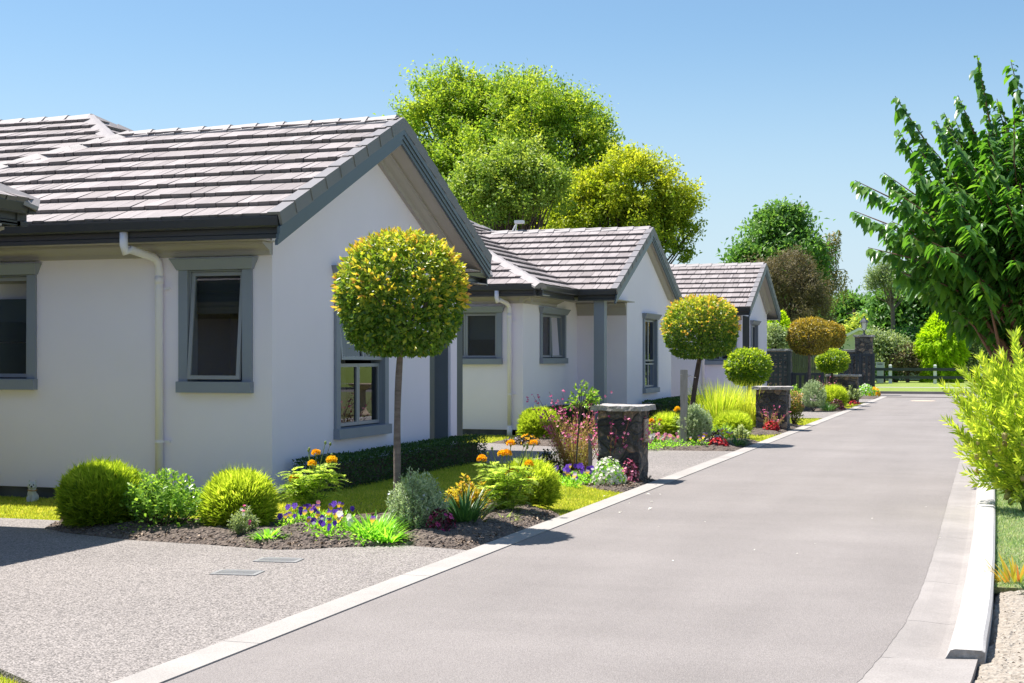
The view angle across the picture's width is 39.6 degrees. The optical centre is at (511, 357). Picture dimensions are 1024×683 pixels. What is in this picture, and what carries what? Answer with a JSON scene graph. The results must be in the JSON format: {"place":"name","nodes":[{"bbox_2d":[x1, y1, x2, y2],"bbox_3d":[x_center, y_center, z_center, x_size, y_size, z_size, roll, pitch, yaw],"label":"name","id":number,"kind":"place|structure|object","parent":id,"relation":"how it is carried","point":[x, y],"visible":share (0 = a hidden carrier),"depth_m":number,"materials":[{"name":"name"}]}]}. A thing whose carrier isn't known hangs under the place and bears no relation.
{"place":"outdoors","nodes":[
{"label":"outdoors","id":0,"kind":"place"},
{"bbox_2d":[0,183,39,230],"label":"house","id":1,"kind":"structure","parent":0,"point":[17,207],"depth_m":12.40,"materials":[{"name":"tile"}]},
{"bbox_2d":[0,518,466,682],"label":"driveway","id":2,"kind":"structure","parent":0,"point":[77,608],"depth_m":9.06,"materials":[{"name":"grey gravel"}]},
{"bbox_2d":[209,569,264,575],"bbox_3d":[-1.905,1.502,9.896,0.330,0.016,0.233,0,0,10],"label":"drain grate","id":3,"kind":"object","parent":2,"relation":"on","point":[240,572],"visible":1,"depth_m":9.87,"materials":[{"name":"metal"}]},
{"bbox_2d":[253,557,303,562],"bbox_3d":[-1.719,1.502,10.510,0.330,0.016,0.233,0,0,10],"label":"drain grate","id":4,"kind":"object","parent":2,"relation":"on","point":[280,559],"visible":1,"depth_m":10.50,"materials":[{"name":"metal"}]},
{"bbox_2d":[0,462,622,519],"bbox_3d":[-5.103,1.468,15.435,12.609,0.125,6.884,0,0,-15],"label":"lawn","id":5,"kind":"structure","parent":0,"point":[352,503],"depth_m":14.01,"materials":[{"name":"green plant"}]},
{"bbox_2d":[536,448,563,476],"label":"dark shrub","id":6,"kind":"object","parent":5,"relation":"on","point":[548,457],"visible":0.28,"depth_m":16.87,"materials":[{"name":"black plant"}]},
{"bbox_2d":[0,0,1023,348],"label":"sky","id":7,"kind":"structure","parent":0,"point":[761,101],"materials":[{"name":"blue"}]},
{"bbox_2d":[77,366,995,609],"bbox_3d":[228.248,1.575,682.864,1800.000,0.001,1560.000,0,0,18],"label":"ground","id":8,"kind":"structure","parent":0,"point":[904,381],"depth_m":88.45,"materials":[{"name":"green plant"}]},
{"bbox_2d":[0,114,492,498],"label":"house","id":9,"kind":"structure","parent":8,"relation":"on","point":[166,295],"depth_m":15.18,"materials":[{"name":"white paint"}]},
{"bbox_2d":[0,263,41,389],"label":"window","id":10,"kind":"structure","parent":9,"relation":"in","point":[18,291],"depth_m":15.51,"materials":[{"name":"clear glass"}]},
{"bbox_2d":[169,256,257,392],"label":"window","id":11,"kind":"structure","parent":9,"relation":"in","point":[207,297],"depth_m":14.69,"materials":[{"name":"clear glass"}]},
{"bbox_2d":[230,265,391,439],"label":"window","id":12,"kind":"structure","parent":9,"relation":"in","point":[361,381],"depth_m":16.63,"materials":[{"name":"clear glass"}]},
{"bbox_2d":[430,317,462,447],"bbox_3d":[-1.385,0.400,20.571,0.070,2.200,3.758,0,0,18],"label":"door","id":13,"kind":"structure","parent":9,"relation":"in","point":[459,334],"depth_m":22.17,"materials":[{"name":"wood"}]},
{"bbox_2d":[44,500,559,549],"bbox_3d":[-1.588,1.457,12.263,4.729,0.146,3.064,0,0,-18],"label":"garden bed","id":14,"kind":"object","parent":8,"relation":"on","point":[496,522],"visible":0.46,"depth_m":11.67,"materials":[{"name":"soil"}]},
{"bbox_2d":[52,455,146,527],"bbox_3d":[-3.564,1.173,12.442,0.857,0.711,0.870,0,0,18],"label":"globe conifer","id":15,"kind":"object","parent":14,"relation":"on","point":[88,493],"visible":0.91,"depth_m":12.18,"materials":[{"name":"green plant"}]},
{"bbox_2d":[118,468,204,532],"bbox_3d":[-2.979,1.224,12.185,0.818,0.569,0.800,0,0,-12],"label":"leafy shrub","id":16,"kind":"object","parent":14,"relation":"on","point":[162,497],"visible":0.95,"depth_m":12.03,"materials":[{"name":"green plant"}]},
{"bbox_2d":[197,460,281,527],"bbox_3d":[-2.338,1.192,12.157,0.750,0.641,0.750,0,0,18],"label":"globe conifer","id":17,"kind":"object","parent":14,"relation":"on","point":[227,493],"visible":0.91,"depth_m":11.97,"materials":[{"name":"green plant"}]},
{"bbox_2d":[227,504,259,534],"bbox_3d":[-2.195,1.352,11.611,0.255,0.304,0.280,0,0,45],"label":"snapdragon","id":18,"kind":"object","parent":14,"relation":"on","point":[237,524],"visible":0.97,"depth_m":11.59,"materials":[{"name":"green plant"}]},
{"bbox_2d":[274,509,305,526],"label":"pansy plant","id":19,"kind":"object","parent":14,"relation":"on","point":[287,515],"visible":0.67,"depth_m":12.06,"materials":[{"name":"green plant"}]},
{"bbox_2d":[276,441,348,516],"bbox_3d":[-1.872,1.135,13.135,0.707,0.736,0.586,0,0,18],"label":"marigold","id":20,"kind":"object","parent":14,"relation":"on","point":[310,494],"visible":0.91,"depth_m":13.09,"materials":[{"name":"green plant"}]},
{"bbox_2d":[302,510,332,528],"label":"pansy plant","id":21,"kind":"object","parent":14,"relation":"on","point":[314,521],"visible":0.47,"depth_m":11.74,"materials":[{"name":"green plant"}]},
{"bbox_2d":[311,520,346,539],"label":"pansy plant","id":22,"kind":"object","parent":14,"relation":"on","point":[330,528],"visible":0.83,"depth_m":11.41,"materials":[{"name":"green plant"}]},
{"bbox_2d":[349,516,384,545],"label":"pansy plant","id":23,"kind":"object","parent":14,"relation":"on","point":[372,519],"visible":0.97,"depth_m":11.34,"materials":[{"name":"green plant"}]},
{"bbox_2d":[337,510,413,535],"bbox_3d":[-1.140,1.365,11.659,0.683,0.250,0.722,0,0,18],"label":"leafy clump","id":24,"kind":"object","parent":14,"relation":"on","point":[381,522],"visible":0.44,"depth_m":11.62,"materials":[{"name":"green plant"}]},
{"bbox_2d":[362,523,415,543],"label":"leafy clump","id":25,"kind":"object","parent":14,"relation":"on","point":[387,536],"visible":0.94,"depth_m":11.38,"materials":[{"name":"green plant"}]},
{"bbox_2d":[330,226,472,494],"bbox_3d":[-0.947,0.189,12.221,1.196,2.646,1.196,0,0,18],"label":"clipped tree","id":26,"kind":"object","parent":14,"relation":"on","point":[363,296],"visible":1,"depth_m":11.91,"materials":[{"name":"green plant"}]},
{"bbox_2d":[384,467,449,528],"bbox_3d":[-0.794,1.235,12.012,0.569,0.638,0.577,0,0,18],"label":"rosemary bush","id":27,"kind":"object","parent":14,"relation":"on","point":[416,503],"visible":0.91,"depth_m":11.89,"materials":[{"name":"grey plant"}]},
{"bbox_2d":[426,507,456,531],"bbox_3d":[-0.591,1.371,11.834,0.292,0.267,0.294,0,0,18],"label":"begonia","id":28,"kind":"object","parent":14,"relation":"on","point":[446,521],"visible":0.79,"depth_m":11.78,"materials":[{"name":"purple plant"}]},
{"bbox_2d":[443,473,491,510],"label":"flowers","id":29,"kind":"object","parent":14,"relation":"on","point":[476,493],"visible":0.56,"depth_m":13.08,"materials":[{"name":"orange plant"}]},
{"bbox_2d":[440,484,515,522],"bbox_3d":[-0.403,1.284,12.346,0.798,0.412,0.899,0,0,18],"label":"strap clump","id":30,"kind":"object","parent":14,"relation":"on","point":[466,512],"visible":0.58,"depth_m":12.29,"materials":[{"name":"green plant"}]},
{"bbox_2d":[474,439,538,509],"bbox_3d":[-0.075,1.134,13.250,0.737,0.738,0.602,0,0,18],"label":"marigold","id":31,"kind":"object","parent":14,"relation":"on","point":[508,476],"visible":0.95,"depth_m":13.23,"materials":[{"name":"green plant"}]},
{"bbox_2d":[500,453,562,508],"bbox_3d":[0.168,1.213,13.995,0.696,0.625,0.720,0,0,18],"label":"globe conifer","id":32,"kind":"object","parent":14,"relation":"on","point":[546,491],"visible":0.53,"depth_m":13.82,"materials":[{"name":"green plant"}]},
{"bbox_2d":[292,433,487,493],"bbox_3d":[-1.293,1.288,16.885,0.442,0.544,4.979,0,0,18],"label":"box hedge","id":33,"kind":"object","parent":8,"relation":"on","point":[364,469],"visible":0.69,"depth_m":16.55,"materials":[{"name":"green plant"}]},
{"bbox_2d":[111,396,884,682],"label":"concrete edging","id":34,"kind":"object","parent":8,"relation":"on","point":[184,664],"visible":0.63,"depth_m":9.11,"materials":[{"name":"grey concrete"}]},
{"bbox_2d":[373,50,639,230],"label":"broad tree","id":35,"kind":"object","parent":8,"relation":"on","point":[481,115],"visible":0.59,"depth_m":58.60,"materials":[{"name":"green plant"}]},
{"bbox_2d":[441,129,581,230],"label":"olive tree","id":36,"kind":"object","parent":8,"relation":"on","point":[480,185],"visible":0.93,"depth_m":47.42,"materials":[{"name":"green plant"}]},
{"bbox_2d":[540,403,593,434],"bbox_3d":[1.178,1.264,29.133,0.535,0.611,3.509,0,0,18],"label":"box hedge","id":37,"kind":"object","parent":8,"relation":"on","point":[569,414],"visible":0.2,"depth_m":28.83,"materials":[{"name":"green plant"}]},
{"bbox_2d":[164,396,970,682],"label":"lane","id":38,"kind":"structure","parent":8,"relation":"on","point":[859,497],"depth_m":9.20,"materials":[{"name":"grey asphalt"}]},
{"bbox_2d":[463,220,683,436],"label":"house","id":39,"kind":"structure","parent":8,"relation":"on","point":[554,312],"depth_m":29.88,"materials":[{"name":"white paint"}]},
{"bbox_2d":[463,306,504,363],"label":"window","id":40,"kind":"structure","parent":39,"relation":"in","point":[478,324],"depth_m":27.64,"materials":[{"name":"grey glass"}]},
{"bbox_2d":[476,307,570,363],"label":"window","id":41,"kind":"structure","parent":39,"relation":"in","point":[552,327],"depth_m":29.27,"materials":[{"name":"grey glass"}]},
{"bbox_2d":[642,313,661,392],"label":"window","id":42,"kind":"structure","parent":39,"relation":"in","point":[650,327],"depth_m":33.05,"materials":[{"name":"grey glass"}]},
{"bbox_2d":[571,471,654,492],"bbox_3d":[0.739,1.476,17.765,1.402,0.107,3.822,0,0,-32],"label":"garden bed","id":43,"kind":"object","parent":8,"relation":"on","point":[613,488],"visible":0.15,"depth_m":16.27,"materials":[{"name":"soil"}]},
{"bbox_2d":[526,389,612,470],"bbox_3d":[0.867,0.953,18.698,1.300,1.080,1.254,0,0,18],"label":"pink wildflower","id":44,"kind":"object","parent":43,"relation":"on","point":[567,455],"visible":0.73,"depth_m":18.63,"materials":[{"name":"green plant"}]},
{"bbox_2d":[564,379,602,469],"bbox_3d":[0.839,0.888,17.079,0.478,1.246,0.467,0,0,18],"label":"citrus tree","id":45,"kind":"object","parent":43,"relation":"on","point":[589,396],"visible":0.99,"depth_m":17.07,"materials":[{"name":"green plant"}]},
{"bbox_2d":[589,456,626,485],"bbox_3d":[1.114,1.337,16.506,0.451,0.364,0.447,0,0,18],"label":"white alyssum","id":46,"kind":"object","parent":43,"relation":"on","point":[609,471],"visible":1,"depth_m":16.38,"materials":[{"name":"white plant"}]},
{"bbox_2d":[585,412,660,459],"bbox_3d":[1.402,1.045,17.192,0.903,0.894,0.926,0,0,-33],"label":"pink wildflower","id":47,"kind":"object","parent":43,"relation":"on","point":[624,432],"visible":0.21,"depth_m":16.99,"materials":[{"name":"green plant"}]},
{"bbox_2d":[531,136,710,263],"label":"yellow green tree","id":48,"kind":"object","parent":8,"relation":"on","point":[604,196],"visible":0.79,"depth_m":51.27,"materials":[{"name":"green plant"}]},
{"bbox_2d":[590,403,655,479],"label":"stone pillar","id":49,"kind":"structure","parent":8,"relation":"on","point":[635,452],"depth_m":16.98,"materials":[{"name":"stone"}]},
{"bbox_2d":[492,436,759,450],"bbox_3d":[2.043,1.475,24.973,4.491,0.110,3.802,0,0,18],"label":"garden bed","id":50,"kind":"object","parent":8,"relation":"on","point":[544,441],"visible":0.27,"depth_m":23.43,"materials":[{"name":"soil"}]},
{"bbox_2d":[516,403,562,438],"bbox_3d":[0.484,1.159,25.511,0.877,0.711,0.865,0,0,18],"label":"globe conifer","id":51,"kind":"object","parent":50,"relation":"on","point":[529,420],"visible":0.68,"depth_m":25.28,"materials":[{"name":"green plant"}]},
{"bbox_2d":[680,370,695,443],"bbox_3d":[2.917,0.880,23.555,0.262,1.341,0.102,0,0,4],"label":"garden stake","id":52,"kind":"object","parent":50,"relation":"on","point":[684,376],"visible":0.92,"depth_m":23.52,"materials":[{"name":"wood"}]},
{"bbox_2d":[676,403,713,443],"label":"rosemary bush","id":53,"kind":"object","parent":50,"relation":"on","point":[698,418],"visible":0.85,"depth_m":23.51,"materials":[{"name":"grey plant"}]},
{"bbox_2d":[659,293,741,441],"bbox_3d":[3.237,0.205,24.384,1.407,2.623,1.412,0,0,18],"label":"clipped tree","id":54,"kind":"object","parent":50,"relation":"on","point":[726,326],"visible":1,"depth_m":24.03,"materials":[{"name":"green plant"}]},
{"bbox_2d":[664,423,802,435],"bbox_3d":[4.446,1.470,30.592,3.502,0.119,6.285,0,0,18],"label":"garden bed","id":55,"kind":"object","parent":8,"relation":"on","point":[757,431],"visible":0.09,"depth_m":28.07,"materials":[{"name":"soil"}]},
{"bbox_2d":[688,378,752,426],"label":"ornamental grass","id":56,"kind":"object","parent":55,"relation":"on","point":[709,401],"depth_m":29.16,"materials":[{"name":"plant"}]},
{"bbox_2d":[723,347,773,396],"bbox_3d":[5.123,0.633,30.826,1.106,1.762,1.115,0,0,18],"label":"clipped tree","id":57,"kind":"object","parent":55,"relation":"on","point":[757,370],"visible":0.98,"depth_m":30.55,"materials":[{"name":"green plant"}]},
{"bbox_2d":[752,386,793,428],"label":"stone pillar","id":58,"kind":"structure","parent":55,"relation":"on","point":[778,396],"depth_m":28.93,"materials":[{"name":"stone"}]},
{"bbox_2d":[790,389,804,424],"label":"red tipped shrub","id":59,"kind":"object","parent":55,"relation":"on","point":[796,405],"visible":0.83,"depth_m":31.14,"materials":[{"name":"green plant"}]},
{"bbox_2d":[767,320,789,348],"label":"variegated shrub","id":60,"kind":"object","parent":8,"relation":"on","point":[775,339],"visible":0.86,"depth_m":59.66,"materials":[{"name":"green plant"}]},
{"bbox_2d":[767,349,792,384],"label":"stone pillar","id":61,"kind":"structure","parent":8,"relation":"on","point":[778,350],"depth_m":57.34,"materials":[{"name":"stone"}]},
{"bbox_2d":[731,200,854,364],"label":"weeping birch","id":62,"kind":"object","parent":8,"relation":"on","point":[834,276],"visible":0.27,"depth_m":87.93,"materials":[{"name":"green plant"}]},
{"bbox_2d":[802,400,846,411],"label":"garden bed","id":63,"kind":"object","parent":8,"relation":"on","point":[816,409],"visible":0.1,"depth_m":40.02,"materials":[{"name":"soil"}]},
{"bbox_2d":[785,316,832,406],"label":"clipped tree","id":64,"kind":"object","parent":63,"relation":"on","point":[814,337],"visible":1,"depth_m":40.71,"materials":[{"name":"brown plant"}]},
{"bbox_2d":[800,379,826,411],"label":"rosemary bush","id":65,"kind":"object","parent":63,"relation":"on","point":[814,386],"visible":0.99,"depth_m":39.06,"materials":[{"name":"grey plant"}]},
{"bbox_2d":[811,320,846,383],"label":"clipped tree","id":66,"kind":"object","parent":63,"relation":"on","point":[838,339],"visible":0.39,"depth_m":46.77,"materials":[{"name":"orange plant"}]},
{"bbox_2d":[815,348,850,404],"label":"clipped tree","id":67,"kind":"object","parent":63,"relation":"on","point":[827,362],"visible":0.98,"depth_m":43.47,"materials":[{"name":"green plant"}]},
{"bbox_2d":[817,382,849,406],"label":"globe conifer","id":68,"kind":"object","parent":63,"relation":"on","point":[838,392],"visible":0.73,"depth_m":41.59,"materials":[{"name":"green plant"}]},
{"bbox_2d":[825,374,861,403],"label":"stone pillar","id":69,"kind":"structure","parent":63,"relation":"on","point":[844,380],"depth_m":46.54,"materials":[{"name":"stone"}]},
{"bbox_2d":[818,284,872,348],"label":"green tree","id":70,"kind":"object","parent":8,"relation":"on","point":[842,311],"visible":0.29,"depth_m":116.87,"materials":[{"name":"green plant"}]},
{"bbox_2d":[836,308,872,333],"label":"khaki shrub","id":71,"kind":"object","parent":8,"relation":"on","point":[851,325],"visible":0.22,"depth_m":105.62,"materials":[{"name":"green plant"}]},
{"bbox_2d":[853,335,874,390],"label":"gate pillar","id":72,"kind":"structure","parent":8,"relation":"on","point":[863,344],"depth_m":56.09,"materials":[{"name":"stone"}]},
{"bbox_2d":[841,328,921,379],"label":"shed","id":73,"kind":"structure","parent":8,"relation":"on","point":[851,339],"depth_m":95.64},
{"bbox_2d":[860,253,908,381],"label":"thin trunk tree","id":74,"kind":"object","parent":8,"relation":"on","point":[879,275],"visible":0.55,"depth_m":88.74,"materials":[{"name":"green plant"}]},
{"bbox_2d":[860,325,913,382],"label":"pale shrub","id":75,"kind":"object","parent":8,"relation":"on","point":[884,345],"visible":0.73,"depth_m":84.38,"materials":[{"name":"green plant"}]},
{"bbox_2d":[803,387,975,391],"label":"verge","id":76,"kind":"structure","parent":8,"relation":"on","point":[915,389],"depth_m":63.35,"materials":[{"name":"green plant"}]},
{"bbox_2d":[792,351,830,389],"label":"paling fence","id":77,"kind":"object","parent":76,"relation":"on","point":[797,363],"visible":0.13,"depth_m":61.19,"materials":[{"name":"green wood"}]},
{"bbox_2d":[849,286,939,380],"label":"dark green tree","id":78,"kind":"object","parent":8,"relation":"on","point":[877,311],"visible":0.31,"depth_m":94.79,"materials":[{"name":"green plant"}]},
{"bbox_2d":[803,383,991,387],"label":"garden","id":79,"kind":"object","parent":8,"relation":"on","point":[908,385],"depth_m":74.95,"materials":[{"name":"green plant"}]},
{"bbox_2d":[715,193,838,307],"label":"round green tree","id":80,"kind":"object","parent":79,"relation":"on","point":[774,227],"visible":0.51,"depth_m":79.04,"materials":[{"name":"green plant"}]},
{"bbox_2d":[741,245,840,332],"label":"brown grey tree","id":81,"kind":"object","parent":79,"relation":"on","point":[806,294],"visible":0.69,"depth_m":69.34,"materials":[{"name":"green plant"}]},
{"bbox_2d":[803,365,1008,383],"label":"post and rail fence","id":82,"kind":"object","parent":79,"relation":"on","point":[934,369],"visible":0.34,"depth_m":77.31,"materials":[{"name":"black wood"}]},
{"bbox_2d":[875,319,939,382],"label":"understorey shrub","id":83,"kind":"object","parent":8,"relation":"on","point":[910,333],"visible":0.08,"depth_m":87.49,"materials":[{"name":"green plant"}]},
{"bbox_2d":[883,339,934,382],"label":"grey shrub","id":84,"kind":"object","parent":8,"relation":"on","point":[912,362],"visible":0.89,"depth_m":84.02,"materials":[{"name":"brown plant"}]},
{"bbox_2d":[857,418,977,682],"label":"road channel","id":85,"kind":"object","parent":8,"relation":"on","point":[916,651],"visible":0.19,"depth_m":8.28,"materials":[{"name":"concrete"}]},
{"bbox_2d":[911,311,971,382],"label":"golden conifer","id":86,"kind":"object","parent":8,"relation":"on","point":[946,353],"visible":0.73,"depth_m":83.05,"materials":[{"name":"green plant"}]},
{"bbox_2d":[945,459,994,667],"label":"kerb","id":87,"kind":"structure","parent":8,"relation":"on","point":[970,638],"depth_m":8.50,"materials":[{"name":"concrete"}]},
{"bbox_2d":[965,338,997,381],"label":"white flowered shrub","id":88,"kind":"object","parent":8,"relation":"on","point":[975,348],"visible":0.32,"depth_m":85.25,"materials":[{"name":"green plant"}]},
{"bbox_2d":[972,590,1023,682],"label":"dirt strip","id":89,"kind":"object","parent":8,"relation":"on","point":[996,672],"visible":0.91,"depth_m":7.40,"materials":[{"name":"beige gravel"}]},
{"bbox_2d":[478,443,732,479],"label":"driveway","id":90,"kind":"structure","parent":0,"point":[663,463],"depth_m":21.48,"materials":[{"name":"grey concrete"}]},
{"bbox_2d":[669,262,780,407],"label":"house","id":91,"kind":"structure","parent":0,"point":[747,290],"depth_m":40.91,"materials":[{"name":"white paint"}]},
{"bbox_2d":[705,316,748,365],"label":"window","id":92,"kind":"structure","parent":91,"relation":"in","point":[720,360],"depth_m":40.05,"materials":[{"name":"grey glass"}]},
{"bbox_2d":[750,320,761,387],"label":"window","id":93,"kind":"structure","parent":91,"relation":"in","point":[754,324],"depth_m":42.16,"materials":[{"name":"grey glass"}]},
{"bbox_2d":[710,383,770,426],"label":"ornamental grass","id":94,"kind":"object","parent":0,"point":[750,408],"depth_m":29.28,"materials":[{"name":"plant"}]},
{"bbox_2d":[795,411,837,418],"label":"driveway","id":95,"kind":"structure","parent":0,"point":[815,414],"depth_m":37.21,"materials":[{"name":"grey concrete"}]},
{"bbox_2d":[798,394,979,396],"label":"cross street","id":96,"kind":"structure","parent":0,"point":[916,395],"depth_m":55.81,"materials":[{"name":"grey asphalt"}]},
{"bbox_2d":[767,351,790,385],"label":"trellis fence","id":97,"kind":"object","parent":96,"relation":"on","point":[787,369],"visible":0.48,"depth_m":55.90,"materials":[{"name":"black paint"}]},
{"bbox_2d":[791,372,823,392],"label":"trellis gate","id":98,"kind":"structure","parent":96,"relation":"on","point":[793,378],"depth_m":55.92,"materials":[{"name":"black paint"}]},
{"bbox_2d":[838,353,874,394],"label":"slat gate","id":99,"kind":"structure","parent":96,"relation":"on","point":[872,369],"depth_m":54.78,"materials":[{"name":"black paint"}]},
{"bbox_2d":[993,407,1023,593],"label":"lawn","id":100,"kind":"structure","parent":0,"point":[1000,589],"depth_m":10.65,"materials":[{"name":"green plant"}]},
{"bbox_2d":[849,55,1023,375],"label":"cherry tree","id":101,"kind":"object","parent":100,"relation":"on","point":[962,252],"visible":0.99,"depth_m":16.19,"materials":[{"name":"green plant"}]},
{"bbox_2d":[936,327,1023,511],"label":"balloon pod shrub","id":102,"kind":"object","parent":100,"relation":"on","point":[1000,403],"visible":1,"depth_m":13.31,"materials":[{"name":"green plant"}]},
{"bbox_2d":[984,552,1023,582],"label":"iris clump","id":103,"kind":"object","parent":100,"relation":"on","point":[1006,573],"visible":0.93,"depth_m":9.28,"materials":[{"name":"yellow plant"}]},
{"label":"lawn","id":104,"kind":"structure","parent":0,"visible":0},
{"bbox_2d":[642,395,698,418],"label":"box hedge","id":105,"kind":"object","parent":104,"relation":"on","point":[663,404],"visible":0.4,"depth_m":32.06,"materials":[{"name":"green plant"}]},
{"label":"lawn","id":106,"kind":"structure","parent":0,"visible":0},
{"bbox_2d":[465,428,780,442],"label":"grass","id":107,"kind":"structure","parent":106,"relation":"on","point":[760,437],"depth_m":26.80,"materials":[{"name":"green plant"}]},
{"bbox_2d":[649,411,678,436],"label":"globe conifer","id":108,"kind":"object","parent":106,"relation":"on","point":[667,427],"visible":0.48,"depth_m":26.12,"materials":[{"name":"green plant"}]},
{"bbox_2d":[712,407,753,437],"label":"globe conifer","id":109,"kind":"object","parent":106,"relation":"on","point":[733,418],"visible":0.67,"depth_m":26.14,"materials":[{"name":"green plant"}]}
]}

